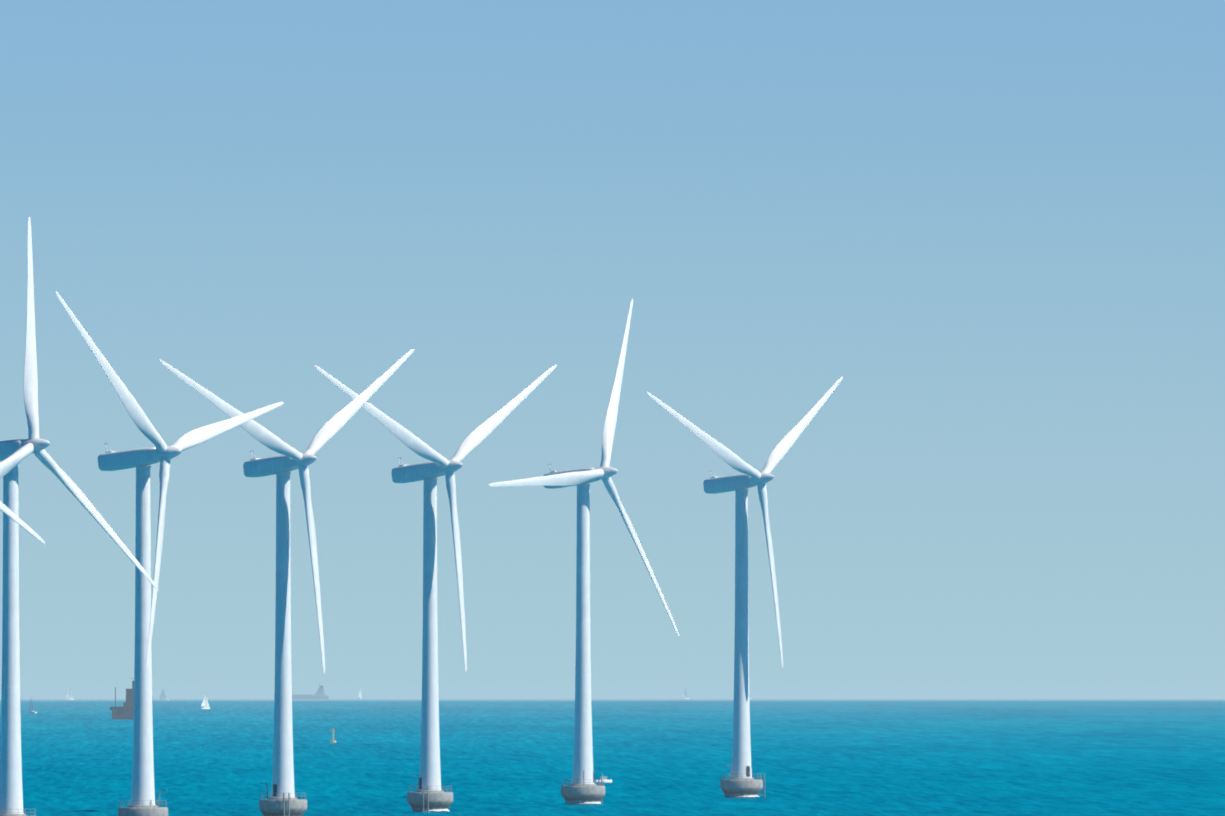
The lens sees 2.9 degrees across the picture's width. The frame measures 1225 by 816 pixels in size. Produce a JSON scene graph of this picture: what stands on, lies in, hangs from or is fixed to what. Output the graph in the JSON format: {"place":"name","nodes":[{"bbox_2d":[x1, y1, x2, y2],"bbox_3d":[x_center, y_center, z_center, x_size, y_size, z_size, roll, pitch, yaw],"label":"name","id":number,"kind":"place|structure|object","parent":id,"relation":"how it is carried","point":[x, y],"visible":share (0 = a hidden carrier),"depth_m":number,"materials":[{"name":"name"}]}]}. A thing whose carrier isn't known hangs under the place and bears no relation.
{"place":"outdoors","nodes":[
{"label":"outdoors","id":0,"kind":"place"},
{"bbox_2d":[0,701,1224,815],"bbox_3d":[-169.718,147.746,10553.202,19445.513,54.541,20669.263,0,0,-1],"label":"sea","id":1,"kind":"structure","parent":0,"point":[945,758],"depth_m":6264.69,"materials":[{"name":"liquid"}]},
{"bbox_2d":[0,501,44,543],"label":"wind turbine","id":2,"kind":"object","parent":1,"relation":"on","point":[6,510],"visible":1,"depth_m":3711.91,"materials":[{"name":"white paint"}]},
{"bbox_2d":[28,700,36,712],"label":"sailboat","id":3,"kind":"object","parent":1,"relation":"on","point":[32,710],"visible":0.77,"depth_m":10356.66,"materials":[{"name":"white"}]},
{"bbox_2d":[0,216,158,815],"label":"wind turbine","id":4,"kind":"object","parent":1,"relation":"on","point":[14,454],"visible":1,"depth_m":3869.53,"materials":[{"name":"white paint"}]},
{"bbox_2d":[110,681,133,718],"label":"ship","id":5,"kind":"object","parent":1,"relation":"on","point":[126,711],"visible":0.54,"depth_m":9370.23,"materials":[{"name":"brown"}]},
{"bbox_2d":[56,291,283,815],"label":"wind turbine","id":6,"kind":"object","parent":1,"relation":"on","point":[142,800],"visible":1,"depth_m":4047.65,"materials":[{"name":"white paint"}]},
{"bbox_2d":[200,695,209,708],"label":"sailboat","id":7,"kind":"object","parent":1,"relation":"on","point":[205,704],"visible":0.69,"depth_m":11224.55,"materials":[{"name":"white fabric"}]},
{"bbox_2d":[159,349,414,815],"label":"wind turbine","id":8,"kind":"object","parent":1,"relation":"on","point":[282,800],"visible":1,"depth_m":4226.07,"materials":[{"name":"white paint"}]},
{"bbox_2d":[316,683,324,692],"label":"superstructure","id":9,"kind":"object","parent":1,"relation":"on","point":[320,689],"depth_m":16893.57,"materials":[{"name":"grey"}]},
{"bbox_2d":[330,729,335,742],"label":"buoy","id":10,"kind":"object","parent":1,"relation":"on","point":[333,740],"visible":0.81,"depth_m":7123.68,"materials":[{"name":"brown"}]},
{"bbox_2d":[411,809,448,811],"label":"foam","id":11,"kind":"object","parent":1,"relation":"on","point":[430,810],"visible":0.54,"depth_m":4402.79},
{"bbox_2d":[315,365,556,811],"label":"wind turbine","id":12,"kind":"object","parent":1,"relation":"on","point":[429,793],"visible":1,"depth_m":4404.55,"materials":[{"name":"white paint"}]},
{"bbox_2d":[564,802,600,803],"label":"foam","id":13,"kind":"object","parent":1,"relation":"on","point":[582,802],"visible":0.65,"depth_m":4581.36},
{"bbox_2d":[488,299,678,804],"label":"wind turbine","id":14,"kind":"object","parent":1,"relation":"on","point":[582,787],"visible":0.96,"depth_m":4583.29,"materials":[{"name":"white paint"}]},
{"bbox_2d":[594,777,611,782],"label":"motorboat","id":15,"kind":"object","parent":1,"relation":"on","point":[605,780],"visible":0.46,"depth_m":5231.83,"materials":[{"name":"white"}]},
{"bbox_2d":[0,693,1224,700],"bbox_3d":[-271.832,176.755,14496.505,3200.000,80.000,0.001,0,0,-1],"label":"horizon haze","id":16,"kind":"object","parent":1,"relation":"on","point":[654,696],"visible":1,"depth_m":14502.09,"materials":[{"name":"blue"}]},
{"bbox_2d":[724,795,759,796],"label":"foam","id":17,"kind":"object","parent":1,"relation":"on","point":[741,796],"visible":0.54,"depth_m":4760.00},
{"bbox_2d":[647,377,842,797],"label":"wind turbine","id":18,"kind":"object","parent":1,"relation":"on","point":[740,781],"visible":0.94,"depth_m":4761.74,"materials":[{"name":"white paint"}]},
{"bbox_2d":[0,0,1224,692],"label":"sky","id":19,"kind":"structure","parent":0,"point":[1000,224],"materials":[{"name":"blue"}]}
]}

